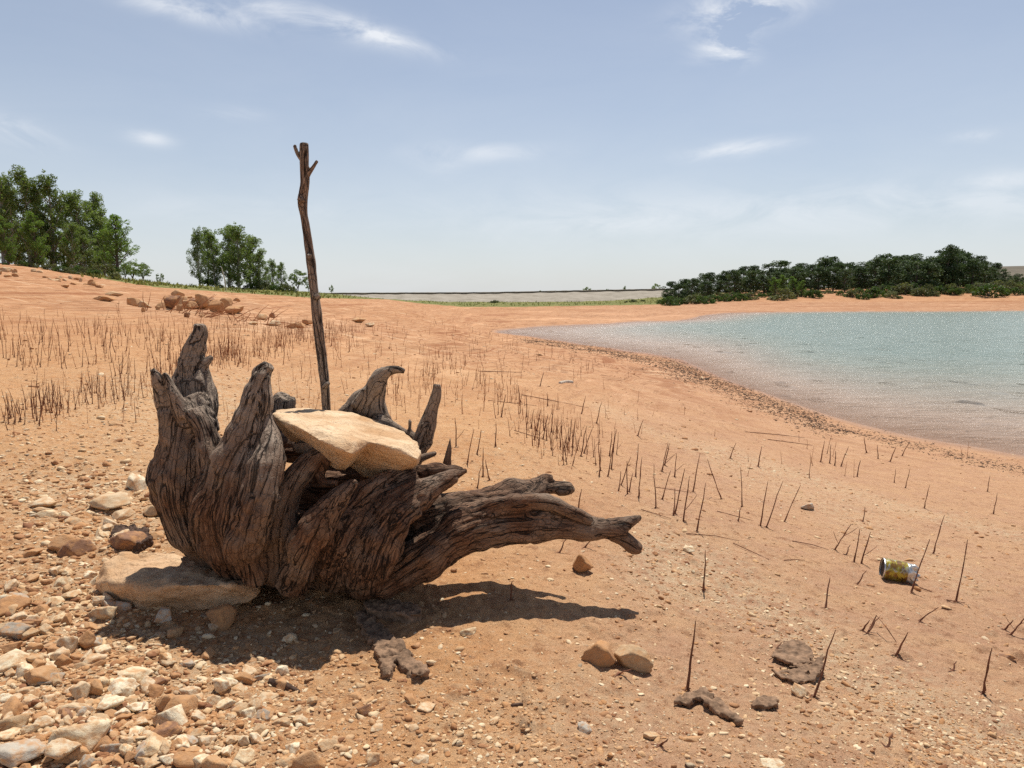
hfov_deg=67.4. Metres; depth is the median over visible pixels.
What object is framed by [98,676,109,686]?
stone
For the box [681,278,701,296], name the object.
pine tree
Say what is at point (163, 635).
stone
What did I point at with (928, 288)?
shrub
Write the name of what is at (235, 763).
stone
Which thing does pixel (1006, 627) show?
dry stem
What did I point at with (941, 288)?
shrub
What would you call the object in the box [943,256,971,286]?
pine tree
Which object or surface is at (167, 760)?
stone
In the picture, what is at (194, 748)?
stone
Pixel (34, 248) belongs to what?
poplar tree
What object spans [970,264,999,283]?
pine tree
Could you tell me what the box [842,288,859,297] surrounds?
shrub
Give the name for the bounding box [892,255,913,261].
pine tree
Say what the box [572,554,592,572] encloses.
stone
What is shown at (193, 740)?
stone
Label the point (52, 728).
stone
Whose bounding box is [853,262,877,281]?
pine tree
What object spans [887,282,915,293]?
shrub
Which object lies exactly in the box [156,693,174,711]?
stone
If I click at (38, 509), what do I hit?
stone
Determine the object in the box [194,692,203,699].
stone
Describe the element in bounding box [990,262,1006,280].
pine tree
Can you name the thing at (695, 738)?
stone
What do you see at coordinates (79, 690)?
stone
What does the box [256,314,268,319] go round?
stone
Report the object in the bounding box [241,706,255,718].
stone
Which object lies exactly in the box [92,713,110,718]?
stone
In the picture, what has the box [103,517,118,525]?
stone
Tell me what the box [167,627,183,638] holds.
stone
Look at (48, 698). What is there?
stone
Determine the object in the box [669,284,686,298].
pine tree
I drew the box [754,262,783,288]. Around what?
pine tree
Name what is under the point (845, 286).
pine tree
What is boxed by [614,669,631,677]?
dry stem
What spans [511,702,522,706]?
wood chip
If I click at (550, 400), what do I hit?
fallen stem
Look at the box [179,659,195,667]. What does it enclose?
stone
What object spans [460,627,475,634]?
stone
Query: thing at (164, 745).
stone
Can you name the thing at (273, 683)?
twig
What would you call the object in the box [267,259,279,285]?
poplar tree
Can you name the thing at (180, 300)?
stone
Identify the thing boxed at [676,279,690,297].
pine tree
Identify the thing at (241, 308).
stone
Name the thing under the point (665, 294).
pine tree
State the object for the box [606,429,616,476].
dry stem
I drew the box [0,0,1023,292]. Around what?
sky
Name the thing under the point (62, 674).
stone
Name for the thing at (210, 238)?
poplar tree
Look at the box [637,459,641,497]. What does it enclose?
dry stem
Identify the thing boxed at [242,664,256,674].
stone
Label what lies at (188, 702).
stone
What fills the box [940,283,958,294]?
shrub
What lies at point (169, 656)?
stone
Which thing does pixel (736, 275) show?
pine tree
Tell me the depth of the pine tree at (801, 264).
140.07 m
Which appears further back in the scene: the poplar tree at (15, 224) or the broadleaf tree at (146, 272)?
the broadleaf tree at (146, 272)
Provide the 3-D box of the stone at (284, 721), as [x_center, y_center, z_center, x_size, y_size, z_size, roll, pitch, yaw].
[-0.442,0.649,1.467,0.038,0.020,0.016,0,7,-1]
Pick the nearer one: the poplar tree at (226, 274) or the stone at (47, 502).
the stone at (47, 502)
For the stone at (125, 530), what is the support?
on the ground at (658, 389)
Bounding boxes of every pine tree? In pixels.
[661,281,681,297]
[661,290,670,296]
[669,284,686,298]
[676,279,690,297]
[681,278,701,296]
[691,273,713,292]
[691,279,704,295]
[699,272,717,293]
[700,281,716,295]
[712,275,725,294]
[714,280,725,294]
[716,270,735,292]
[725,269,745,292]
[731,270,748,290]
[738,266,750,289]
[741,270,762,292]
[743,265,763,292]
[752,274,776,292]
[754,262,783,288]
[763,271,786,292]
[771,260,791,284]
[784,267,804,290]
[786,266,809,290]
[795,263,809,283]
[797,269,817,290]
[805,264,821,288]
[806,266,831,289]
[813,258,840,287]
[816,256,842,276]
[824,267,843,291]
[828,262,852,286]
[835,268,855,291]
[842,262,858,285]
[847,266,870,288]
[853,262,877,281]
[859,257,891,288]
[869,253,901,282]
[873,258,905,290]
[889,259,913,285]
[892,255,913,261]
[892,255,924,284]
[898,260,935,287]
[909,253,923,276]
[910,262,944,285]
[921,256,946,281]
[931,249,971,284]
[932,244,962,286]
[933,257,966,287]
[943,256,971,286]
[958,252,972,285]
[959,258,989,286]
[963,255,992,282]
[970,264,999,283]
[989,267,1001,280]
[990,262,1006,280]
[995,269,1010,281]
[1009,276,1020,283]
[1013,273,1023,281]
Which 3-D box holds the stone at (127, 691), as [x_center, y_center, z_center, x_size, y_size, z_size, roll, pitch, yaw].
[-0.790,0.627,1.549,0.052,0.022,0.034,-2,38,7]
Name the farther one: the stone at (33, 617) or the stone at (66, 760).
the stone at (33, 617)
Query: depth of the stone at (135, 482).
3.00 m
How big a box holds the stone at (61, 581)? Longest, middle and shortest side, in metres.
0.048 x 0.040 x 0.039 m
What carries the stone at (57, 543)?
on the ground at (658, 389)
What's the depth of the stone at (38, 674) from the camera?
1.59 m
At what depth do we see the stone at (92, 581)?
2.09 m
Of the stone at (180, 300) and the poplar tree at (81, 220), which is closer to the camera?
the stone at (180, 300)
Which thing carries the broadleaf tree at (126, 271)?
on the ground at (658, 389)
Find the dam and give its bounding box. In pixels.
[328,288,673,301]
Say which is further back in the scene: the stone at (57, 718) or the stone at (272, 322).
the stone at (272, 322)
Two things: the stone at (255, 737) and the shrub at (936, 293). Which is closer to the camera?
the stone at (255, 737)
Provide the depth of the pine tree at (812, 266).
127.65 m
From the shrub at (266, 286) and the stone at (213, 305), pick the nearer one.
the stone at (213, 305)
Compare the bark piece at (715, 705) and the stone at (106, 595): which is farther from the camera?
the stone at (106, 595)
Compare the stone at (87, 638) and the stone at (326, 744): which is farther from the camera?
the stone at (87, 638)
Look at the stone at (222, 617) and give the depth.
1.91 m
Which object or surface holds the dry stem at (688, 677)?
on the ground at (658, 389)
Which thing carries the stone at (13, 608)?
on the ground at (658, 389)
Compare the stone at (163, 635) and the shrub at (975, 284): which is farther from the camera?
the shrub at (975, 284)
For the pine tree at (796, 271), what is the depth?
126.30 m
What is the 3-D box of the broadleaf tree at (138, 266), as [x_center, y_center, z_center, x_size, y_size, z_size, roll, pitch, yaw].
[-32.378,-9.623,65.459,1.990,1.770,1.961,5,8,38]
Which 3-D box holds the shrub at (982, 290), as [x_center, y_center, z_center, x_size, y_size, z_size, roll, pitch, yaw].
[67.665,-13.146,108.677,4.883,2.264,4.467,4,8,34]
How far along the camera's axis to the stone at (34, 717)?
1.45 m
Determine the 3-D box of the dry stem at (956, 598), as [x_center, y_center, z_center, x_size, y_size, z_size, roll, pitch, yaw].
[1.583,0.665,2.701,0.032,0.239,0.027,9,6,-1]
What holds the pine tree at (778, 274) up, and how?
on the ground at (658, 389)
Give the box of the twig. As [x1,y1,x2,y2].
[267,678,299,692]
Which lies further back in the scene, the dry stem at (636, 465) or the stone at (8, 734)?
the dry stem at (636, 465)
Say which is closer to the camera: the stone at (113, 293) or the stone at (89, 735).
the stone at (89, 735)
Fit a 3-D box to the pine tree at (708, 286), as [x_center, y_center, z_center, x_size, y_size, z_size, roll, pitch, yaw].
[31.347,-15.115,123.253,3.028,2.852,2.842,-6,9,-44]
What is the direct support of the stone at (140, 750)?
on the ground at (658, 389)
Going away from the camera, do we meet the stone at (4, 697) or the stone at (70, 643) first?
the stone at (4, 697)
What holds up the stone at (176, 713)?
on the ground at (658, 389)
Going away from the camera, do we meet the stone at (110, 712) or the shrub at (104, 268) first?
the stone at (110, 712)
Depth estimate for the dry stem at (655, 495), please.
3.38 m
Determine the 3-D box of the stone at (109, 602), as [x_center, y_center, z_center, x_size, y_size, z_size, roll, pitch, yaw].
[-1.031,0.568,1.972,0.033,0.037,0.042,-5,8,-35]
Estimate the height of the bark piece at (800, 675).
0.030 m
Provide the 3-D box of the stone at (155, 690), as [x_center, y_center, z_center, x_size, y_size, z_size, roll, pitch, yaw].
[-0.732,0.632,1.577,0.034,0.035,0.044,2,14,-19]
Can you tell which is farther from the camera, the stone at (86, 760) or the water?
the water
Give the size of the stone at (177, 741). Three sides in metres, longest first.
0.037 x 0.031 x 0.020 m
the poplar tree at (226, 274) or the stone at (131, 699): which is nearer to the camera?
the stone at (131, 699)
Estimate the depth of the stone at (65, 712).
1.46 m
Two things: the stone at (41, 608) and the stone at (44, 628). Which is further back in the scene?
the stone at (41, 608)
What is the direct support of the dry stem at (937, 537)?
on the ground at (658, 389)
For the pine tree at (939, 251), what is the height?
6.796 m
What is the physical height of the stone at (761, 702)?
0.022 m
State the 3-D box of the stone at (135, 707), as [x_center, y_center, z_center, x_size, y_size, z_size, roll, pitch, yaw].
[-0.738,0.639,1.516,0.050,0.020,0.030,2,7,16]
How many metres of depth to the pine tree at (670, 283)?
128.74 m
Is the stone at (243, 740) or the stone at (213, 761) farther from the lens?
the stone at (243, 740)
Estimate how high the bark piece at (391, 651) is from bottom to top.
0.037 m
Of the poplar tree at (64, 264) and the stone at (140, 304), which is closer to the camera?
the stone at (140, 304)
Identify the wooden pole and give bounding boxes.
[293,142,330,409]
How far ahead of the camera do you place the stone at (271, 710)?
1.50 m
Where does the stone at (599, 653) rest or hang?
on the ground at (658, 389)
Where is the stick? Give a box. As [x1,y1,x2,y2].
[559,380,572,383]
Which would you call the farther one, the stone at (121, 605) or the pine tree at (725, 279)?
the pine tree at (725, 279)
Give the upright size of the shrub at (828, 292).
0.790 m
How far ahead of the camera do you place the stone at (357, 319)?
23.25 m
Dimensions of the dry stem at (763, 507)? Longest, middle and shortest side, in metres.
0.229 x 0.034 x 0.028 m
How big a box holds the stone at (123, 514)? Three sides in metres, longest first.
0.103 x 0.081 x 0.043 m
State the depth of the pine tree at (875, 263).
122.39 m
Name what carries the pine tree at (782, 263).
on the ground at (658, 389)
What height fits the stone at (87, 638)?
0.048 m
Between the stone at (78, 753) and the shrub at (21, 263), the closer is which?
the stone at (78, 753)
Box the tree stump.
[145,324,641,599]
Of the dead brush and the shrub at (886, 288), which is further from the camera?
the shrub at (886, 288)
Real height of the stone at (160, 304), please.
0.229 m
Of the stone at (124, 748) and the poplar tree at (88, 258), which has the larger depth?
the poplar tree at (88, 258)
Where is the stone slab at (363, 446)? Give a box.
[272,408,420,477]
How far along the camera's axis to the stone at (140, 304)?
18.30 m
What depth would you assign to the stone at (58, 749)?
1.33 m
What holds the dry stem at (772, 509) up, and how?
on the ground at (658, 389)
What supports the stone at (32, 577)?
on the ground at (658, 389)
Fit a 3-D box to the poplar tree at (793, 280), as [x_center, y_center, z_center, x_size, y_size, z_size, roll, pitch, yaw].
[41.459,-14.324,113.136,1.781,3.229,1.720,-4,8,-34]
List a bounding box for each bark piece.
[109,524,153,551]
[354,610,429,681]
[363,598,421,623]
[674,687,743,726]
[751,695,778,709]
[771,639,813,666]
[771,655,823,683]
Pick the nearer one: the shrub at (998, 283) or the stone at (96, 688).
the stone at (96, 688)
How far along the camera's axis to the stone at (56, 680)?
1.58 m
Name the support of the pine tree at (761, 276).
on the ground at (658, 389)
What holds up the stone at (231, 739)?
on the ground at (658, 389)
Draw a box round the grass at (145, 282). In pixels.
[80,272,661,305]
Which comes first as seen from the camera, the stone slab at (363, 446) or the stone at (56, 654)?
the stone at (56, 654)
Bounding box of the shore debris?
[521,338,1023,476]
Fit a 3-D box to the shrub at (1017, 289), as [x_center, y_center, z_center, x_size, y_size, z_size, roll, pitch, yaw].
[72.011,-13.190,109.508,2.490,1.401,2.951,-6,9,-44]
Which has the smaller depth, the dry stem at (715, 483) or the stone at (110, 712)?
the stone at (110, 712)
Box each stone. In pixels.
[0,267,12,271]
[0,595,31,615]
[0,622,34,639]
[0,641,22,653]
[0,649,29,674]
[0,693,13,702]
[0,696,23,719]
[0,713,30,730]
[0,727,20,740]
[0,738,46,767]
[3,711,13,718]
[4,579,18,590]
[4,668,15,676]
[4,693,22,702]
[8,604,17,614]
[9,592,28,597]
[9,611,27,620]
[14,620,33,624]
[15,662,33,677]
[15,686,35,694]
[18,763,30,767]
[21,627,39,640]
[21,696,38,705]
[21,723,40,734]
[22,548,43,557]
[22,619,41,626]
[23,665,58,684]
[24,573,39,582]
[24,642,43,651]
[25,654,44,662]
[26,615,39,618]
[27,689,40,697]
[28,496,56,507]
[31,658,46,667]
[31,711,48,722]
[32,507,56,512]
[32,732,45,740]
[33,715,54,727]
[34,509,58,517]
[34,604,49,613]
[37,672,64,685]
[38,623,54,634]
[40,756,53,763]
[43,694,55,702]
[43,738,81,760]
[45,661,56,666]
[47,533,73,551]
[47,643,60,653]
[48,566,61,575]
[48,596,66,605]
[48,719,112,751]
[49,726,56,731]
[50,646,69,660]
[51,612,65,621]
[52,673,62,685]
[53,756,71,763]
[54,576,73,586]
[54,654,72,667]
[54,715,60,723]
[55,702,88,713]
[56,635,78,653]
[56,718,69,725]
[57,538,96,556]
[61,567,72,574]
[61,590,82,598]
[61,613,71,624]
[61,708,72,718]
[63,710,76,725]
[64,517,81,524]
[67,746,89,761]
[69,681,90,699]
[70,654,82,659]
[73,662,90,668]
[76,705,93,715]
[77,754,94,767]
[78,630,95,648]
[79,649,91,660]
[83,570,97,578]
[83,653,107,663]
[84,622,97,629]
[86,282,97,285]
[87,716,104,722]
[88,491,131,509]
[88,606,117,619]
[89,575,97,584]
[89,679,102,695]
[90,660,105,666]
[92,596,106,604]
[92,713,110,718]
[92,736,113,751]
[93,295,116,301]
[94,637,102,646]
[94,644,111,653]
[95,526,110,536]
[96,694,124,709]
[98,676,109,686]
[99,743,121,752]
[101,523,113,531]
[101,592,115,605]
[101,756,113,764]
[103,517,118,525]
[103,599,115,606]
[104,708,116,717]
[105,291,122,296]
[107,677,139,694]
[108,531,146,549]
[110,687,134,696]
[111,508,135,520]
[112,529,128,536]
[112,754,123,766]
[114,707,129,715]
[114,712,132,719]
[115,601,131,610]
[117,666,153,682]
[119,719,126,725]
[119,736,134,743]
[119,743,132,756]
[124,695,137,703]
[124,751,136,762]
[126,473,146,490]
[126,701,148,711]
[127,297,140,305]
[128,726,145,736]
[134,740,148,759]
[136,301,149,307]
[136,716,149,725]
[136,756,149,765]
[137,713,153,720]
[139,675,155,694]
[141,731,171,756]
[143,505,157,516]
[143,754,161,767]
[147,684,163,698]
[149,531,163,539]
[152,676,168,684]
[152,704,187,725]
[152,721,182,737]
[154,606,171,624]
[154,632,165,638]
[155,301,165,308]
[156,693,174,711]
[157,754,173,765]
[158,653,167,664]
[159,652,172,659]
[159,741,168,755]
[160,659,175,666]
[163,295,180,309]
[163,695,197,715]
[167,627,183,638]
[171,289,184,296]
[171,738,186,751]
[173,751,205,767]
[174,733,189,748]
[176,296,187,305]
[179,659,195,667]
[179,686,200,694]
[182,300,198,308]
[185,746,200,751]
[186,734,198,745]
[190,728,205,737]
[191,710,205,720]
[193,753,208,767]
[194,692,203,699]
[195,293,209,308]
[198,735,217,746]
[200,646,214,659]
[200,755,227,767]
[206,603,236,630]
[206,695,220,704]
[208,300,223,312]
[208,623,217,630]
[213,677,231,692]
[216,697,235,709]
[219,297,232,308]
[221,674,233,677]
[221,745,232,756]
[225,306,239,314]
[225,677,238,685]
[225,713,236,720]
[226,735,237,743]
[228,759,243,767]
[229,683,244,694]
[231,702,248,716]
[233,748,257,765]
[234,306,243,312]
[234,671,252,684]
[238,735,250,745]
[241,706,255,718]
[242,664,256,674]
[248,698,262,711]
[249,732,263,743]
[252,723,269,733]
[254,672,270,680]
[254,708,270,720]
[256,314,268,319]
[258,692,279,700]
[261,706,274,721]
[269,320,280,325]
[271,717,289,726]
[275,665,289,674]
[275,677,286,690]
[275,757,295,767]
[281,632,296,641]
[285,742,299,754]
[286,323,305,327]
[292,715,307,725]
[292,750,324,767]
[302,319,312,324]
[307,696,317,704]
[318,738,337,751]
[349,691,361,699]
[352,317,365,322]
[356,703,371,715]
[365,752,379,766]
[370,723,382,731]
[404,693,416,704]
[412,753,428,763]
[417,701,435,712]
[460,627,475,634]
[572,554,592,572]
[578,721,591,733]
[581,640,615,666]
[614,644,652,673]
[643,731,660,739]
[682,546,694,551]
[682,735,700,741]
[759,758,784,767]
[791,682,808,697]
[801,503,813,509]
[995,653,1016,660]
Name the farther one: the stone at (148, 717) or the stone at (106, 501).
the stone at (106, 501)
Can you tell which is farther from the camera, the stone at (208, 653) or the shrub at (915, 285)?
the shrub at (915, 285)
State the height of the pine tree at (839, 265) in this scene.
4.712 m
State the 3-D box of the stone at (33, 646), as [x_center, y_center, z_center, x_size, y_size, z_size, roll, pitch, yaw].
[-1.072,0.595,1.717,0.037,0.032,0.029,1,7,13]
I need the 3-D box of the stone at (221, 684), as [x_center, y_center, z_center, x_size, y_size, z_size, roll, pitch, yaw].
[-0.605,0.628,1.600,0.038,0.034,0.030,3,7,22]
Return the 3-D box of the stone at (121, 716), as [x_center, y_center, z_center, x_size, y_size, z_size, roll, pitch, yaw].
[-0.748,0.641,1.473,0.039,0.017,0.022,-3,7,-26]
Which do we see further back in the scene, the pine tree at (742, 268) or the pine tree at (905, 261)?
the pine tree at (742, 268)
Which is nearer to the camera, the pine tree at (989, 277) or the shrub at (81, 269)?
the shrub at (81, 269)
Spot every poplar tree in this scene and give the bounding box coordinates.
[0,172,24,263]
[0,175,23,262]
[0,215,19,264]
[5,164,57,263]
[9,226,25,260]
[16,224,40,263]
[17,211,50,265]
[20,187,60,266]
[31,169,68,266]
[55,200,78,265]
[55,231,70,267]
[58,189,97,266]
[58,222,85,273]
[68,226,102,272]
[77,191,109,267]
[85,207,114,275]
[93,214,140,278]
[100,224,122,277]
[186,226,211,284]
[196,227,219,284]
[200,231,226,286]
[211,224,250,286]
[221,222,256,288]
[239,233,263,286]
[242,248,270,289]
[262,266,272,284]
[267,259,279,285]
[273,262,287,284]
[769,277,778,294]
[778,275,789,288]
[788,276,797,291]
[796,280,805,296]
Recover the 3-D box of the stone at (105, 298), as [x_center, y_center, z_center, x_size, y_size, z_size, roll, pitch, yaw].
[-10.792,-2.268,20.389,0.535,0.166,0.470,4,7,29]
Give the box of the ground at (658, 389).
[0,263,1023,767]
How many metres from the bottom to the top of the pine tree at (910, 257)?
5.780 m
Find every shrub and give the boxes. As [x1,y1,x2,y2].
[13,260,28,266]
[25,261,39,267]
[41,263,56,270]
[53,265,67,272]
[62,267,74,273]
[70,264,85,274]
[75,267,89,275]
[84,262,121,278]
[86,269,103,275]
[201,279,217,286]
[248,281,263,288]
[253,281,274,289]
[270,284,283,291]
[277,282,297,291]
[659,296,679,305]
[675,297,687,304]
[682,293,701,303]
[695,295,716,303]
[708,294,721,300]
[719,292,729,298]
[721,291,747,301]
[746,292,759,299]
[766,288,795,300]
[790,290,801,297]
[803,292,814,297]
[806,289,822,297]
[823,289,832,293]
[835,290,843,295]
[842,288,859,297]
[854,288,864,292]
[855,292,870,299]
[865,286,885,297]
[872,284,894,291]
[883,291,902,298]
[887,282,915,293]
[897,289,905,294]
[907,282,925,293]
[910,288,924,295]
[914,283,937,296]
[928,290,940,296]
[934,285,952,294]
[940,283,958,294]
[948,287,964,295]
[962,287,970,293]
[969,282,990,290]
[970,283,1009,297]
[984,280,1008,287]
[999,280,1023,292]
[1005,287,1023,294]
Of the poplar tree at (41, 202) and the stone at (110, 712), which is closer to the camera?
the stone at (110, 712)
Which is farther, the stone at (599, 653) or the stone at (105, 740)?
the stone at (599, 653)
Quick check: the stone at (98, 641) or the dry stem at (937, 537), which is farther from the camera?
the dry stem at (937, 537)
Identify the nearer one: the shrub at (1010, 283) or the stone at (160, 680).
the stone at (160, 680)
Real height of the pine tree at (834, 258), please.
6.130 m
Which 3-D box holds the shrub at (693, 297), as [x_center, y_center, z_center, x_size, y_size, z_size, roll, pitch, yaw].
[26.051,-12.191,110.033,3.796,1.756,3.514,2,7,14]
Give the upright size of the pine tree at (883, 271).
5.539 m
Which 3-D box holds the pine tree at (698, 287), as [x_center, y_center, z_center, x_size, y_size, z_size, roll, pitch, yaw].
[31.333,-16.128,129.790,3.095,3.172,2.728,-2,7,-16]
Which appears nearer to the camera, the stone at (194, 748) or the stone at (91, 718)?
the stone at (194, 748)
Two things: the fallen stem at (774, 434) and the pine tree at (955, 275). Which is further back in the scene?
the pine tree at (955, 275)
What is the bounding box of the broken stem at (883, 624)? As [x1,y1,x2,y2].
[868,615,895,640]
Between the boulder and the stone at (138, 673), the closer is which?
the stone at (138, 673)
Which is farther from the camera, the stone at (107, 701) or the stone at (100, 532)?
the stone at (100, 532)
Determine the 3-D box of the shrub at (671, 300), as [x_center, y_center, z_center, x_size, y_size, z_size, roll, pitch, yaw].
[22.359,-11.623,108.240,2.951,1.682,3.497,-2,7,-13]
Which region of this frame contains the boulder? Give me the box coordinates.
[95,551,259,610]
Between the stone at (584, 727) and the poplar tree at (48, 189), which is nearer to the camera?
the stone at (584, 727)
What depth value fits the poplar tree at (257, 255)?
76.81 m
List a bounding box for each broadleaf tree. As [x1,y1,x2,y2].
[119,262,132,277]
[121,261,145,277]
[132,262,153,279]
[156,273,164,281]
[288,269,307,290]
[651,283,660,288]
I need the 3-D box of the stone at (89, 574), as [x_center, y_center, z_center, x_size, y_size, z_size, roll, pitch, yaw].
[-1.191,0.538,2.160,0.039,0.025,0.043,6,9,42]
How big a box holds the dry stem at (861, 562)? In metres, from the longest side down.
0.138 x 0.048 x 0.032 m
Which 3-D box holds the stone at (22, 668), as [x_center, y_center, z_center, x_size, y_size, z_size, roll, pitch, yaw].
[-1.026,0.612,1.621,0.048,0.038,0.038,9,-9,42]
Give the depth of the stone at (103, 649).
1.74 m
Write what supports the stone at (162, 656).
on the ground at (658, 389)
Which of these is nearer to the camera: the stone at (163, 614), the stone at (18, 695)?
the stone at (18, 695)
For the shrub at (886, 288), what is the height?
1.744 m
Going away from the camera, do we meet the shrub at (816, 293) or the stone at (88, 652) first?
the stone at (88, 652)
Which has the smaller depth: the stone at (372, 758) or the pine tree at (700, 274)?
the stone at (372, 758)
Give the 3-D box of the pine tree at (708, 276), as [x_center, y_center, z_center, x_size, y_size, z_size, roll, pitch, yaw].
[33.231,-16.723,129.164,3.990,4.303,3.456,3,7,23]
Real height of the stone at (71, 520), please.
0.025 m
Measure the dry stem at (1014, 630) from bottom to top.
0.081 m
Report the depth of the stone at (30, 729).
1.40 m
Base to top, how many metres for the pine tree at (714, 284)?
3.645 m
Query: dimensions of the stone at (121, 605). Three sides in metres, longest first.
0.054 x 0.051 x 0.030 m
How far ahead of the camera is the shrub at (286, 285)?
76.18 m
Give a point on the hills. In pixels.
(1013, 270)
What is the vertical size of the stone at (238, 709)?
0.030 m
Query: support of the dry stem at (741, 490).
on the ground at (658, 389)
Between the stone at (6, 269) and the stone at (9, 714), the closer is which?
the stone at (9, 714)
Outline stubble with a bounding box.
[0,302,968,476]
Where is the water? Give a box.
[501,311,1023,452]
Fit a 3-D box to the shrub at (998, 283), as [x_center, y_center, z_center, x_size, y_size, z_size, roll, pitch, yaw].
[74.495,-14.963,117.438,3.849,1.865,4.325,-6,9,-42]
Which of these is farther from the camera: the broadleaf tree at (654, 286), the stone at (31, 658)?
the broadleaf tree at (654, 286)
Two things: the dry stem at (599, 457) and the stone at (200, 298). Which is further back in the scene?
the stone at (200, 298)
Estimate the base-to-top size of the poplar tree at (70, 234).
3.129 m
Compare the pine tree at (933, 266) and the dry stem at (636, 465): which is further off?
the pine tree at (933, 266)
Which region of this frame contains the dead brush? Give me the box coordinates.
[143,292,304,326]
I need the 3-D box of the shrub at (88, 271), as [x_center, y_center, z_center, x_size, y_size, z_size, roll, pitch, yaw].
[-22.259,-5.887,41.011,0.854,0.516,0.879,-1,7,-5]
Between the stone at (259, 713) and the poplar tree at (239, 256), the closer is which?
the stone at (259, 713)
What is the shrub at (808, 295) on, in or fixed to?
on the ground at (658, 389)
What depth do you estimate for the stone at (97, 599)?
1.97 m
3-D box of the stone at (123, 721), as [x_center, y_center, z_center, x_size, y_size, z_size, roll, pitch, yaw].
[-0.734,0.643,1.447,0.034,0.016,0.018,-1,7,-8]
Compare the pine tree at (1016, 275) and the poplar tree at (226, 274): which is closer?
the poplar tree at (226, 274)
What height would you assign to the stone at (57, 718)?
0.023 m
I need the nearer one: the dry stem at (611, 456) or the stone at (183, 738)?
the stone at (183, 738)
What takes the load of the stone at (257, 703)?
on the ground at (658, 389)
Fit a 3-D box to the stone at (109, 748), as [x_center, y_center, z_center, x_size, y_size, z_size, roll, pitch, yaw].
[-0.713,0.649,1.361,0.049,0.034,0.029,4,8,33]
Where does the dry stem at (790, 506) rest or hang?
on the ground at (658, 389)
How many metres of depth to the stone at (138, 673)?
1.61 m
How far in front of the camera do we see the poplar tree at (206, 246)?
76.95 m
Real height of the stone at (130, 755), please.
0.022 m
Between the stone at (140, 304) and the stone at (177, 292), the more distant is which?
the stone at (177, 292)
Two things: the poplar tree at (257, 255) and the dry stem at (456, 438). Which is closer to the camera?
the dry stem at (456, 438)
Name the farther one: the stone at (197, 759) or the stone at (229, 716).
the stone at (229, 716)
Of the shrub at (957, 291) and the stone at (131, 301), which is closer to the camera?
the stone at (131, 301)
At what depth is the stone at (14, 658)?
1.64 m
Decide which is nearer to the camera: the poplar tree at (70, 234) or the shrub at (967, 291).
the poplar tree at (70, 234)
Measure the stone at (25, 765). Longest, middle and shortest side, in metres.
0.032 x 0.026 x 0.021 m
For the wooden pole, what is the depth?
2.19 m
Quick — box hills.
[986,266,1023,277]
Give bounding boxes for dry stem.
[455,421,464,446]
[466,430,473,464]
[482,453,483,476]
[508,582,512,600]
[598,442,602,471]
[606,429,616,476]
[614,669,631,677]
[633,444,638,476]
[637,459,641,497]
[654,479,657,507]
[654,739,667,749]
[661,444,670,471]
[671,490,675,515]
[675,469,684,514]
[682,476,696,521]
[683,621,695,691]
[692,455,699,492]
[696,483,705,531]
[701,550,708,591]
[707,459,723,498]
[740,467,742,506]
[758,482,767,525]
[764,482,782,527]
[784,485,800,522]
[809,630,835,699]
[825,578,829,608]
[832,525,857,549]
[853,529,859,562]
[860,532,876,563]
[863,617,879,633]
[881,733,892,747]
[891,632,907,657]
[910,539,929,594]
[918,607,938,622]
[932,515,944,553]
[953,540,967,602]
[980,648,991,695]
[1001,620,1012,631]
[1006,618,1023,634]
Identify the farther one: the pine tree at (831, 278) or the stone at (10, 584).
the pine tree at (831, 278)
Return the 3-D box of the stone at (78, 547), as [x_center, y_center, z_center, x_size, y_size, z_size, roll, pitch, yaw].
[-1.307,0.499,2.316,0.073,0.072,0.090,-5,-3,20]
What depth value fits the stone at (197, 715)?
1.46 m
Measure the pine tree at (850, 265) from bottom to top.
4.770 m
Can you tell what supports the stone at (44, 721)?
on the ground at (658, 389)
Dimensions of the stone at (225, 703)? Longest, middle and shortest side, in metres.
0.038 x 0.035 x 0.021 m
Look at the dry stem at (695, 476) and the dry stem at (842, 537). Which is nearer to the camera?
the dry stem at (842, 537)
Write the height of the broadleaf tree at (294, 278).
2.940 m
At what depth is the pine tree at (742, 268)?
135.63 m
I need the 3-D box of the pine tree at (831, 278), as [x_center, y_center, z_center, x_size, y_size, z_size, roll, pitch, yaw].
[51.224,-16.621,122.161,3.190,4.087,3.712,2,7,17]
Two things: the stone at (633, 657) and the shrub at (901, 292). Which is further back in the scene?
the shrub at (901, 292)
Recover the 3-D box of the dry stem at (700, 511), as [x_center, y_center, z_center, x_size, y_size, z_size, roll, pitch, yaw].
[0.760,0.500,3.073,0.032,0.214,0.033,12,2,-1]
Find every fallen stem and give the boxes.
[522,394,587,407]
[686,533,738,540]
[745,431,803,437]
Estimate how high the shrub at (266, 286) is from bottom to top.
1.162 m
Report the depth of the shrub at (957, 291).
111.06 m
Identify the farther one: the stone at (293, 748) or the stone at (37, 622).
the stone at (37, 622)
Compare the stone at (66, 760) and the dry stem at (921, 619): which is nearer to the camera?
the stone at (66, 760)
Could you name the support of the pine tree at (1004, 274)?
on the ground at (658, 389)
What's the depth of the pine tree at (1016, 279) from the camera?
119.47 m
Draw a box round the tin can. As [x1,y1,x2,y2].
[879,558,919,583]
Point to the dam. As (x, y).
(568, 295)
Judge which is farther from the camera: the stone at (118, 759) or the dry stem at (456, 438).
the dry stem at (456, 438)
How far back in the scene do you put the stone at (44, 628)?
1.80 m
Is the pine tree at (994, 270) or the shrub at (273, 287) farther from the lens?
the pine tree at (994, 270)

